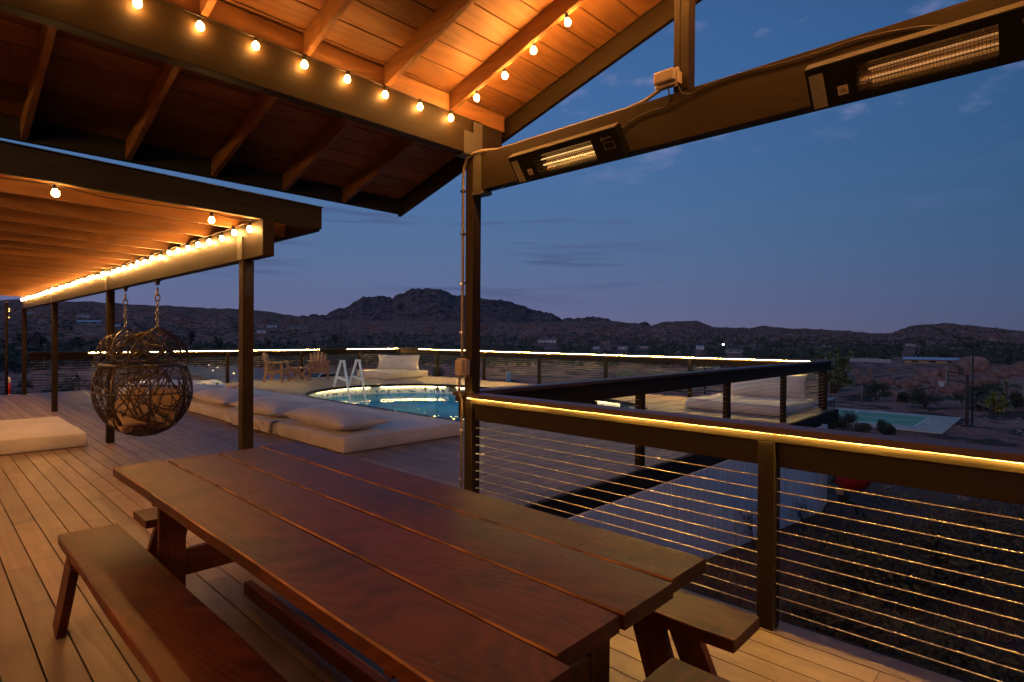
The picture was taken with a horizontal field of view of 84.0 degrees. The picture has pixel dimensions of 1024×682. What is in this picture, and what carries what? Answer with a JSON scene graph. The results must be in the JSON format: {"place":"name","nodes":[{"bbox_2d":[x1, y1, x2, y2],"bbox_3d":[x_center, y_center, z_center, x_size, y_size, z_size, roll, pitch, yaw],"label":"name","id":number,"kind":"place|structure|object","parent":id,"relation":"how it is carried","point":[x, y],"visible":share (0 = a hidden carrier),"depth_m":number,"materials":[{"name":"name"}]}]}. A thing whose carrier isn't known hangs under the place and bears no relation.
{"place":"outdoors","nodes":[
{"label":"outdoors","id":0,"kind":"place"},
{"bbox_2d":[174,363,308,381],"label":"road","id":1,"kind":"structure","parent":0,"point":[219,376],"depth_m":85.65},
{"bbox_2d":[311,372,340,377],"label":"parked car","id":2,"kind":"object","parent":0,"point":[313,375],"visible":0.12,"depth_m":67.06,"materials":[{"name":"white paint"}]},
{"bbox_2d":[301,288,650,325],"bbox_3d":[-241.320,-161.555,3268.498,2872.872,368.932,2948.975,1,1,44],"label":"mountain","id":3,"kind":"structure","parent":0,"point":[427,304],"depth_m":2923.27,"materials":[{"name":"stone"}]},
{"bbox_2d":[0,299,1023,681],"bbox_3d":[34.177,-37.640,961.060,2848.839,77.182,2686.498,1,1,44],"label":"ground","id":4,"kind":"structure","parent":0,"point":[994,429],"depth_m":111.39,"materials":[{"name":"soil"}]},
{"bbox_2d":[5,301,10,394],"bbox_3d":[-12.735,0.463,14.381,0.135,2.954,0.081,0,0,-7],"label":"post","id":5,"kind":"object","parent":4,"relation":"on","point":[7,385],"visible":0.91,"depth_m":14.35,"materials":[{"name":"wood"}]},
{"bbox_2d":[15,333,31,344],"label":"joshua tree","id":6,"kind":"object","parent":4,"relation":"on","point":[19,339],"visible":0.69,"depth_m":176.57,"materials":[{"name":"green plant"}]},
{"bbox_2d":[30,332,47,348],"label":"joshua tree","id":7,"kind":"object","parent":4,"relation":"on","point":[40,341],"visible":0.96,"depth_m":182.56,"materials":[{"name":"green plant"}]},
{"bbox_2d":[71,337,81,346],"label":"joshua tree","id":8,"kind":"object","parent":4,"relation":"on","point":[77,340],"visible":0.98,"depth_m":179.61,"materials":[{"name":"green plant"}]},
{"bbox_2d":[77,320,101,324],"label":"house","id":9,"kind":"structure","parent":4,"relation":"on","point":[89,322],"depth_m":425.77,"materials":[{"name":"metal"}]},
{"bbox_2d":[183,329,195,347],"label":"joshua tree","id":10,"kind":"object","parent":4,"relation":"on","point":[191,334],"visible":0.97,"depth_m":197.81,"materials":[{"name":"green plant"}]},
{"bbox_2d":[0,387,628,681],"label":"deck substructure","id":11,"kind":"object","parent":4,"relation":"on","point":[455,389],"visible":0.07,"depth_m":14.71,"materials":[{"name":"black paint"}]},
{"bbox_2d":[0,375,952,681],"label":"deck","id":12,"kind":"structure","parent":11,"relation":"on","point":[46,497],"depth_m":4.45,"materials":[{"name":"wood"}]},
{"bbox_2d":[0,416,87,454],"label":"mattress","id":13,"kind":"object","parent":12,"relation":"on","point":[34,434],"visible":1,"depth_m":7.60,"materials":[{"name":"fabric"}]},
{"bbox_2d":[133,507,187,558],"bbox_3d":[-1.897,1.265,3.681,0.311,0.464,0.885,1,1,44],"label":"bench","id":14,"kind":"object","parent":12,"relation":"on","point":[146,518],"visible":0.02,"depth_m":3.43,"materials":[{"name":"red wood"}]},
{"bbox_2d":[0,140,322,449],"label":"lean to roof","id":15,"kind":"object","parent":12,"relation":"on","point":[48,239],"visible":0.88,"depth_m":4.73,"materials":[{"name":"brown wood"}]},
{"bbox_2d":[0,177,258,222],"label":"string lights","id":16,"kind":"object","parent":15,"relation":"hanging from","point":[55,192],"visible":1,"depth_m":3.69,"materials":[{"name":"glass"}]},
{"bbox_2d":[21,222,251,300],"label":"string lights","id":17,"kind":"object","parent":15,"relation":"attached to","point":[222,238],"visible":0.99,"depth_m":6.72,"materials":[{"name":"glass"}]},
{"bbox_2d":[91,280,192,436],"bbox_3d":[-4.506,0.230,6.957,1.705,1.848,1.018,1,1,44],"label":"hanging chair","id":18,"kind":"object","parent":15,"relation":"hanging from","point":[160,408],"visible":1,"depth_m":6.61,"materials":[{"name":"wicker"}]},
{"bbox_2d":[52,524,287,681],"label":"bench","id":19,"kind":"object","parent":12,"relation":"on","point":[168,626],"visible":0.96,"depth_m":2.20,"materials":[{"name":"red wood"}]},
{"bbox_2d":[117,379,225,400],"bbox_3d":[-8.490,1.243,14.231,2.140,0.455,2.140,1,1,44],"label":"hot tub","id":20,"kind":"object","parent":12,"relation":"in","point":[217,384],"visible":0.3,"depth_m":14.58,"materials":[{"name":"white plastic"}]},
{"bbox_2d":[28,347,400,389],"bbox_3d":[-8.437,0.807,19.013,0.155,1.066,11.974,1,0,39],"label":"cable railing","id":21,"kind":"object","parent":12,"relation":"on","point":[70,355],"visible":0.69,"depth_m":18.14,"materials":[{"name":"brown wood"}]},
{"bbox_2d":[185,389,284,410],"bbox_3d":[-6.474,1.284,12.794,1.966,0.218,2.079,1,1,44],"label":"mattress","id":22,"kind":"object","parent":12,"relation":"on","point":[261,392],"visible":0.14,"depth_m":12.92,"materials":[{"name":"fabric"}]},
{"bbox_2d":[171,385,216,397],"bbox_3d":[-6.843,1.083,12.261,1.800,0.249,0.800,1,1,44],"label":"pillow","id":23,"kind":"object","parent":22,"relation":"on","point":[196,388],"visible":0.21,"depth_m":11.97,"materials":[{"name":"fabric"}]},
{"bbox_2d":[189,394,331,420],"bbox_3d":[-5.041,1.300,11.430,1.986,0.224,2.078,1,1,44],"label":"mattress","id":24,"kind":"object","parent":12,"relation":"on","point":[207,409],"visible":0.43,"depth_m":10.96,"materials":[{"name":"fabric"}]},
{"bbox_2d":[189,388,262,405],"bbox_3d":[-5.503,1.082,10.985,1.900,0.302,0.800,1,1,44],"label":"pillow","id":25,"kind":"object","parent":24,"relation":"on","point":[222,396],"visible":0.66,"depth_m":10.60,"materials":[{"name":"fabric"}]},
{"bbox_2d":[261,352,290,382],"bbox_3d":[-7.754,0.859,18.680,0.751,0.988,0.750,0,0,-2],"label":"patio chair","id":26,"kind":"object","parent":12,"relation":"on","point":[268,368],"visible":1,"depth_m":18.52,"materials":[{"name":"brown wood"}]},
{"bbox_2d":[289,367,308,380],"bbox_3d":[-7.221,1.136,19.332,0.500,0.469,0.526,1,1,44],"label":"side table","id":27,"kind":"object","parent":12,"relation":"on","point":[301,374],"visible":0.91,"depth_m":19.31,"materials":[{"name":"brown wood"}]},
{"bbox_2d":[231,402,382,434],"bbox_3d":[-3.609,1.323,10.064,1.967,0.215,2.077,1,1,44],"label":"mattress","id":28,"kind":"object","parent":12,"relation":"on","point":[273,427],"visible":0.16,"depth_m":10.03,"materials":[{"name":"fabric"}]},
{"bbox_2d":[223,409,279,432],"bbox_3d":[-4.311,1.305,9.307,1.916,0.193,0.247,1,1,44],"label":"sheet","id":29,"kind":"object","parent":28,"relation":"on","point":[261,423],"visible":0.72,"depth_m":9.03,"materials":[{"name":"fabric"}]},
{"bbox_2d":[229,396,311,416],"bbox_3d":[-4.048,1.108,9.627,1.860,0.289,0.760,1,1,44],"label":"pillow","id":30,"kind":"object","parent":28,"relation":"on","point":[272,406],"visible":0.7,"depth_m":9.17,"materials":[{"name":"fabric"}]},
{"bbox_2d":[307,351,330,379],"bbox_3d":[-6.780,0.857,19.966,0.750,0.988,0.751,0,0,-22],"label":"patio chair","id":31,"kind":"object","parent":12,"relation":"on","point":[319,364],"visible":1,"depth_m":20.16,"materials":[{"name":"brown wood"}]},
{"bbox_2d":[277,411,459,453],"bbox_3d":[-2.167,1.337,8.720,1.967,0.224,2.069,1,1,44],"label":"mattress","id":32,"kind":"object","parent":12,"relation":"on","point":[400,428],"visible":0.8,"depth_m":8.07,"materials":[{"name":"fabric"}]},
{"bbox_2d":[282,405,389,430],"bbox_3d":[-2.601,1.116,8.305,1.800,0.297,0.740,1,1,44],"label":"pillow","id":33,"kind":"object","parent":32,"relation":"on","point":[337,418],"visible":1,"depth_m":7.91,"materials":[{"name":"fabric"}]},
{"bbox_2d":[357,369,427,378],"bbox_3d":[-4.530,1.220,21.581,1.932,0.260,1.936,1,1,44],"label":"mattress","id":34,"kind":"object","parent":12,"relation":"on","point":[387,373],"visible":0.88,"depth_m":20.94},
{"bbox_2d":[378,355,419,369],"bbox_3d":[-4.391,0.828,22.025,1.682,0.582,0.336,0,0,7],"label":"back cushion","id":35,"kind":"object","parent":34,"relation":"on","point":[407,362],"visible":0.96,"depth_m":21.91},
{"bbox_2d":[113,442,705,681],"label":"picnic table","id":36,"kind":"object","parent":12,"relation":"on","point":[400,576],"visible":1,"depth_m":2.00,"materials":[{"name":"red wood"}]},
{"bbox_2d":[305,384,647,422],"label":"swimming pool","id":37,"kind":"structure","parent":12,"relation":"in","point":[430,401],"depth_m":18.11,"materials":[{"name":"blue"}]},
{"bbox_2d":[333,359,370,405],"bbox_3d":[-4.764,1.350,17.093,1.034,1.566,0.711,1,0,28],"label":"pool ladder","id":38,"kind":"object","parent":37,"relation":"on","point":[364,392],"visible":0.8,"depth_m":17.00,"materials":[{"name":"white plastic"}]},
{"bbox_2d":[0,0,1023,492],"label":"gable roof","id":39,"kind":"structure","parent":12,"relation":"on","point":[160,84],"depth_m":3.86,"materials":[{"name":"brown wood"}]},
{"bbox_2d":[133,0,453,120],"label":"string lights","id":40,"kind":"object","parent":39,"relation":"attached to","point":[200,27],"visible":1,"depth_m":3.50,"materials":[{"name":"glass"}]},
{"bbox_2d":[455,358,469,377],"bbox_3d":[-0.399,0.216,4.558,0.110,0.157,0.090,1,1,44],"label":"outlet box","id":41,"kind":"object","parent":39,"relation":"attached to","point":[462,366],"visible":1,"depth_m":4.52,"materials":[{"name":"grey plastic"}]},
{"bbox_2d":[458,0,583,105],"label":"string lights","id":42,"kind":"object","parent":39,"relation":"attached to","point":[533,48],"visible":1,"depth_m":3.85,"materials":[{"name":"glass"}]},
{"bbox_2d":[458,89,660,488],"bbox_3d":[0.258,-0.025,4.070,1.806,3.041,0.103,1,0,42],"label":"conduit","id":43,"kind":"object","parent":39,"relation":"attached to","point":[463,234],"visible":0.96,"depth_m":4.64,"materials":[{"name":"metal"}]},
{"bbox_2d":[508,122,629,183],"bbox_3d":[0.360,-1.238,3.805,0.900,0.198,0.202,1,1,44],"label":"patio heater","id":44,"kind":"object","parent":39,"relation":"attached to","point":[607,143],"visible":1,"depth_m":3.75,"materials":[{"name":"black"}]},
{"bbox_2d":[654,67,681,91],"bbox_3d":[0.912,-1.532,3.337,0.155,0.107,0.110,1,1,44],"label":"outlet box","id":45,"kind":"object","parent":39,"relation":"attached to","point":[671,77],"visible":1,"depth_m":3.30,"materials":[{"name":"grey plastic"}]},
{"bbox_2d":[622,87,669,129],"bbox_3d":[0.779,-1.377,3.496,0.408,0.245,0.066,1,1,44],"label":"power cord","id":46,"kind":"object","parent":45,"relation":"attached to","point":[650,110],"visible":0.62,"depth_m":3.46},
{"bbox_2d":[678,25,940,94],"bbox_3d":[1.448,-1.413,2.880,1.306,0.136,0.037,1,1,44],"label":"power cord","id":47,"kind":"object","parent":39,"relation":"attached to","point":[908,28],"visible":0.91,"depth_m":2.83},
{"bbox_2d":[804,1,1023,110],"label":"patio heater","id":48,"kind":"object","parent":39,"relation":"attached to","point":[991,38],"visible":1,"depth_m":2.44,"materials":[{"name":"black"}]},
{"bbox_2d":[642,657,728,681],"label":"bench","id":49,"kind":"object","parent":12,"relation":"on","point":[672,669],"visible":1,"depth_m":1.81,"materials":[{"name":"red wood"}]},
{"bbox_2d":[633,590,759,677],"bbox_3d":[-0.216,1.285,3.133,2.990,0.474,0.333,1,1,44],"label":"bench","id":50,"kind":"object","parent":12,"relation":"on","point":[694,625],"visible":0.22,"depth_m":2.21,"materials":[{"name":"red wood"}]},
{"bbox_2d":[468,393,1023,681],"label":"cable railing","id":51,"kind":"object","parent":12,"relation":"on","point":[994,473],"visible":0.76,"depth_m":2.96,"materials":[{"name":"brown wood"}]},
{"bbox_2d":[685,393,814,415],"bbox_3d":[5.250,1.361,12.536,2.090,0.228,2.118,1,1,44],"label":"mattress","id":52,"kind":"object","parent":12,"relation":"on","point":[742,399],"visible":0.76,"depth_m":11.97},
{"bbox_2d":[731,375,807,399],"bbox_3d":[5.787,1.016,12.934,1.665,0.558,0.397,1,0,36],"label":"back cushion","id":53,"kind":"object","parent":52,"relation":"on","point":[757,388],"visible":0.56,"depth_m":12.74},
{"bbox_2d":[428,375,962,681],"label":"deck edge boards","id":54,"kind":"object","parent":11,"relation":"on","point":[567,488],"visible":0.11,"depth_m":5.54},
{"bbox_2d":[399,348,821,407],"bbox_3d":[1.116,0.878,18.049,15.940,1.066,0.155,1,1,44],"label":"cable railing","id":55,"kind":"object","parent":54,"relation":"on","point":[690,361],"visible":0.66,"depth_m":16.43,"materials":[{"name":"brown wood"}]},
{"bbox_2d":[453,360,832,497],"bbox_3d":[3.260,0.953,8.613,0.155,1.066,10.750,1,1,44],"label":"cable railing","id":56,"kind":"object","parent":54,"relation":"on","point":[639,387],"visible":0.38,"depth_m":6.88,"materials":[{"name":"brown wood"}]},
{"bbox_2d":[453,377,969,681],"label":"deck fascia","id":57,"kind":"structure","parent":11,"relation":"attached to","point":[818,420],"depth_m":6.18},
{"bbox_2d":[338,354,365,367],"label":"desert bush","id":58,"kind":"object","parent":4,"relation":"on","point":[353,357],"visible":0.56,"depth_m":106.08,"materials":[{"name":"green plant"}]},
{"bbox_2d":[431,367,444,376],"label":"desert bush","id":59,"kind":"object","parent":4,"relation":"on","point":[441,373],"visible":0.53,"depth_m":80.77,"materials":[{"name":"green plant"}]},
{"bbox_2d":[506,371,510,381],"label":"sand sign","id":60,"kind":"object","parent":4,"relation":"on","point":[508,376],"visible":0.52,"depth_m":74.02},
{"bbox_2d":[0,302,1023,411],"bbox_3d":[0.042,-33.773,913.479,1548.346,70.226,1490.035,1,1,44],"label":"desert scrub","id":61,"kind":"object","parent":4,"relation":"on","point":[16,364],"visible":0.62,"depth_m":205.46,"materials":[{"name":"green plant"}]},
{"bbox_2d":[545,338,556,342],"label":"house","id":62,"kind":"structure","parent":4,"relation":"on","point":[550,340],"depth_m":367.25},
{"bbox_2d":[614,369,636,376],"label":"desert bush","id":63,"kind":"object","parent":4,"relation":"on","point":[625,373],"visible":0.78,"depth_m":81.77,"materials":[{"name":"green plant"}]},
{"bbox_2d":[567,424,827,558],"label":"skirt wall","id":64,"kind":"structure","parent":4,"relation":"on","point":[803,489],"depth_m":7.52,"materials":[{"name":"white paint"}]},
{"bbox_2d":[704,365,719,395],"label":"basketball hoop","id":65,"kind":"object","parent":4,"relation":"on","point":[716,367],"visible":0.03,"depth_m":52.84,"materials":[{"name":"paint"}]},
{"bbox_2d":[725,349,743,352],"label":"house","id":66,"kind":"structure","parent":4,"relation":"on","point":[734,350],"depth_m":224.38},
{"bbox_2d":[739,507,756,548],"bbox_3d":[3.485,2.691,8.192,0.398,0.617,0.376,1,1,44],"label":"weed","id":67,"kind":"object","parent":4,"relation":"on","point":[750,526],"visible":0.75,"depth_m":8.18,"materials":[{"name":"green plant"}]},
{"bbox_2d":[793,496,816,526],"bbox_3d":[5.046,2.952,9.834,0.402,0.530,0.406,1,1,44],"label":"weed","id":68,"kind":"object","parent":4,"relation":"on","point":[801,514],"visible":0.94,"depth_m":9.86,"materials":[{"name":"green plant"}]},
{"bbox_2d":[828,421,838,429],"bbox_3d":[20.895,5.433,37.178,0.818,1.018,1.126,1,0,26],"label":"desert bush","id":69,"kind":"object","parent":4,"relation":"on","point":[831,425],"visible":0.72,"depth_m":36.90,"materials":[{"name":"green plant"}]},
{"bbox_2d":[813,348,856,392],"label":"tree","id":70,"kind":"object","parent":4,"relation":"on","point":[834,378],"visible":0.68,"depth_m":64.51,"materials":[{"name":"green plant"}]},
{"bbox_2d":[661,392,1023,632],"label":"scattered stones","id":71,"kind":"object","parent":4,"relation":"on","point":[1009,622],"visible":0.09,"depth_m":37.93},
{"bbox_2d":[779,583,907,649],"bbox_3d":[2.823,2.557,5.120,1.264,0.606,0.882,0,0,-3],"label":"desert bush","id":72,"kind":"object","parent":4,"relation":"on","point":[848,611],"visible":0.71,"depth_m":5.03,"materials":[{"name":"green plant"}]},
{"bbox_2d":[822,476,870,521],"bbox_3d":[6.506,2.877,10.944,0.844,1.087,0.680,0,0,-22],"label":"swivel chair","id":73,"kind":"object","parent":4,"relation":"on","point":[851,484],"visible":0.55,"depth_m":10.87,"materials":[{"name":"red paint"}]},
{"bbox_2d":[835,411,859,430],"bbox_3d":[21.620,5.197,37.038,1.767,1.510,1.364,0,0,-3],"label":"desert bush","id":74,"kind":"object","parent":4,"relation":"on","point":[848,418],"visible":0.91,"depth_m":36.86,"materials":[{"name":"green plant"}]},
{"bbox_2d":[685,475,1023,678],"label":"dry grass","id":75,"kind":"structure","parent":4,"relation":"on","point":[732,573],"depth_m":6.40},
{"bbox_2d":[826,357,890,362],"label":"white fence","id":76,"kind":"object","parent":4,"relation":"on","point":[863,359],"visible":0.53,"depth_m":152.10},
{"bbox_2d":[850,423,872,432],"bbox_3d":[21.817,5.524,35.485,1.006,0.864,1.350,1,1,64],"label":"desert bush","id":77,"kind":"object","parent":4,"relation":"on","point":[863,427],"visible":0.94,"depth_m":35.40,"materials":[{"name":"green plant"}]},
{"bbox_2d":[854,375,874,382],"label":"boulder","id":78,"kind":"object","parent":4,"relation":"on","point":[863,378],"visible":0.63,"depth_m":73.90,"materials":[{"name":"red stone"}]},
{"bbox_2d":[787,522,958,613],"bbox_3d":[3.964,2.594,6.434,1.702,0.884,1.582,1,1,44],"label":"desert bush","id":79,"kind":"object","parent":4,"relation":"on","point":[864,572],"visible":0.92,"depth_m":6.16,"materials":[{"name":"green plant"}]},
{"bbox_2d":[859,379,890,399],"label":"desert bush","id":80,"kind":"object","parent":4,"relation":"on","point":[879,386],"visible":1,"depth_m":56.81,"materials":[{"name":"green plant"}]},
{"bbox_2d":[875,419,897,435],"bbox_3d":[22.608,5.385,34.398,1.109,1.220,1.314,0,0,-7],"label":"desert bush","id":81,"kind":"object","parent":4,"relation":"on","point":[883,428],"visible":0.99,"depth_m":34.19,"materials":[{"name":"green plant"}]},
{"bbox_2d":[877,376,895,384],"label":"boulder","id":82,"kind":"object","parent":4,"relation":"on","point":[890,380],"visible":0.53,"depth_m":68.78,"materials":[{"name":"red stone"}]},
{"bbox_2d":[814,406,960,433],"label":"court slab","id":83,"kind":"structure","parent":4,"relation":"on","point":[936,424],"depth_m":40.58,"materials":[{"name":"concrete"}]},
{"bbox_2d":[839,410,927,426],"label":"court surface","id":84,"kind":"object","parent":83,"relation":"on","point":[893,420],"visible":0.36,"depth_m":43.04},
{"bbox_2d":[815,397,834,408],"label":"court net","id":85,"kind":"object","parent":84,"relation":"on","point":[828,403],"visible":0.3,"depth_m":48.04,"materials":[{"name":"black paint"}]},
{"bbox_2d":[849,410,929,425],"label":"court lines","id":86,"kind":"object","parent":84,"relation":"on","point":[900,419],"visible":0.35,"depth_m":42.87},
{"bbox_2d":[894,392,909,401],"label":"desert bush","id":87,"kind":"object","parent":4,"relation":"on","point":[902,396],"visible":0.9,"depth_m":54.21,"materials":[{"name":"green plant"}]},
{"bbox_2d":[895,378,921,387],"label":"boulder","id":88,"kind":"object","parent":4,"relation":"on","point":[905,382],"visible":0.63,"depth_m":65.13,"materials":[{"name":"red stone"}]},
{"bbox_2d":[907,367,941,379],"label":"boulder","id":89,"kind":"object","parent":4,"relation":"on","point":[925,372],"visible":0.59,"depth_m":67.59,"materials":[{"name":"red stone"}]},
{"bbox_2d":[907,384,943,408],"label":"desert bush","id":90,"kind":"object","parent":4,"relation":"on","point":[920,396],"visible":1,"depth_m":49.19,"materials":[{"name":"green plant"}]},
{"bbox_2d":[902,357,959,363],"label":"barn","id":91,"kind":"structure","parent":4,"relation":"on","point":[934,360],"depth_m":145.19,"materials":[{"name":"metal"}]},
{"bbox_2d":[929,376,945,383],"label":"boulder","id":92,"kind":"object","parent":4,"relation":"on","point":[934,379],"visible":0.44,"depth_m":64.25,"materials":[{"name":"red stone"}]},
{"bbox_2d":[854,488,1023,613],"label":"desert bush","id":93,"kind":"object","parent":4,"relation":"on","point":[936,545],"visible":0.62,"depth_m":6.78,"materials":[{"name":"green plant"}]},
{"bbox_2d":[937,364,958,376],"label":"boulder","id":94,"kind":"object","parent":4,"relation":"on","point":[943,369],"visible":0.45,"depth_m":67.33,"materials":[{"name":"red stone"}]},
{"bbox_2d":[936,381,965,392],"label":"boulder","id":95,"kind":"object","parent":4,"relation":"on","point":[953,387],"visible":0.51,"depth_m":58.29,"materials":[{"name":"red stone"}]},
{"bbox_2d":[932,327,973,424],"bbox_3d":[31.409,2.426,40.590,2.399,6.931,0.184,1,0,33],"label":"lamp post","id":96,"kind":"object","parent":4,"relation":"on","point":[972,373],"visible":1,"depth_m":39.97,"materials":[{"name":"metal"}]},
{"bbox_2d":[883,611,1023,681],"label":"desert bush","id":97,"kind":"object","parent":4,"relation":"on","point":[1001,674],"visible":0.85,"depth_m":4.13,"materials":[{"name":"green plant"}]},
{"bbox_2d":[938,371,972,426],"bbox_3d":[31.358,4.052,40.287,1.973,3.884,1.500,1,1,44],"label":"basketball hoop","id":98,"kind":"object","parent":4,"relation":"on","point":[966,424],"visible":1,"depth_m":39.77,"materials":[{"name":"black paint"}]},
{"bbox_2d":[924,496,1023,563],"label":"desert bush","id":99,"kind":"object","parent":4,"relation":"on","point":[1017,523],"visible":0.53,"depth_m":8.60,"materials":[{"name":"green plant"}]},
{"bbox_2d":[956,355,991,373],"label":"boulder","id":100,"kind":"object","parent":4,"relation":"on","point":[981,365],"visible":0.58,"depth_m":66.49,"materials":[{"name":"red stone"}]},
{"bbox_2d":[932,515,1023,627],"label":"desert bush","id":101,"kind":"object","parent":4,"relation":"on","point":[1017,575],"visible":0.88,"depth_m":5.62,"materials":[{"name":"green plant"}]},
{"bbox_2d":[963,375,1000,385],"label":"boulder","id":102,"kind":"object","parent":4,"relation":"on","point":[979,379],"visible":0.48,"depth_m":59.93,"materials":[{"name":"red stone"}]},
{"bbox_2d":[959,379,1007,402],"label":"desert bush","id":103,"kind":"object","parent":4,"relation":"on","point":[987,390],"visible":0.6,"depth_m":51.32,"materials":[{"name":"green plant"}]},
{"bbox_2d":[985,368,1009,377],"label":"boulder","id":104,"kind":"object","parent":4,"relation":"on","point":[997,373],"visible":0.69,"depth_m":63.03,"materials":[{"name":"red stone"}]},
{"bbox_2d":[981,390,1015,413],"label":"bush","id":105,"kind":"object","parent":4,"relation":"on","point":[992,400],"visible":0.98,"depth_m":45.93,"materials":[{"name":"green plant"}]},
{"bbox_2d":[997,365,1009,370],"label":"boulder","id":106,"kind":"object","parent":4,"relation":"on","point":[1005,368],"visible":0.49,"depth_m":65.87,"materials":[{"name":"red stone"}]},
{"bbox_2d":[996,379,1011,402],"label":"yucca tree","id":107,"kind":"object","parent":4,"relation":"on","point":[1005,384],"visible":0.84,"depth_m":50.44,"materials":[{"name":"green plant"}]},
{"bbox_2d":[1007,388,1023,408],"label":"desert bush","id":108,"kind":"object","parent":4,"relation":"on","point":[1017,399],"visible":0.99,"depth_m":48.12,"materials":[{"name":"green plant"}]},
{"bbox_2d":[1009,361,1023,372],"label":"boulder","id":109,"kind":"object","parent":4,"relation":"on","point":[1017,367],"visible":0.55,"depth_m":65.09,"materials":[{"name":"red stone"}]},
{"bbox_2d":[0,0,1023,332],"label":"sky","id":110,"kind":"structure","parent":0,"point":[886,213],"materials":[{"name":"blue"}]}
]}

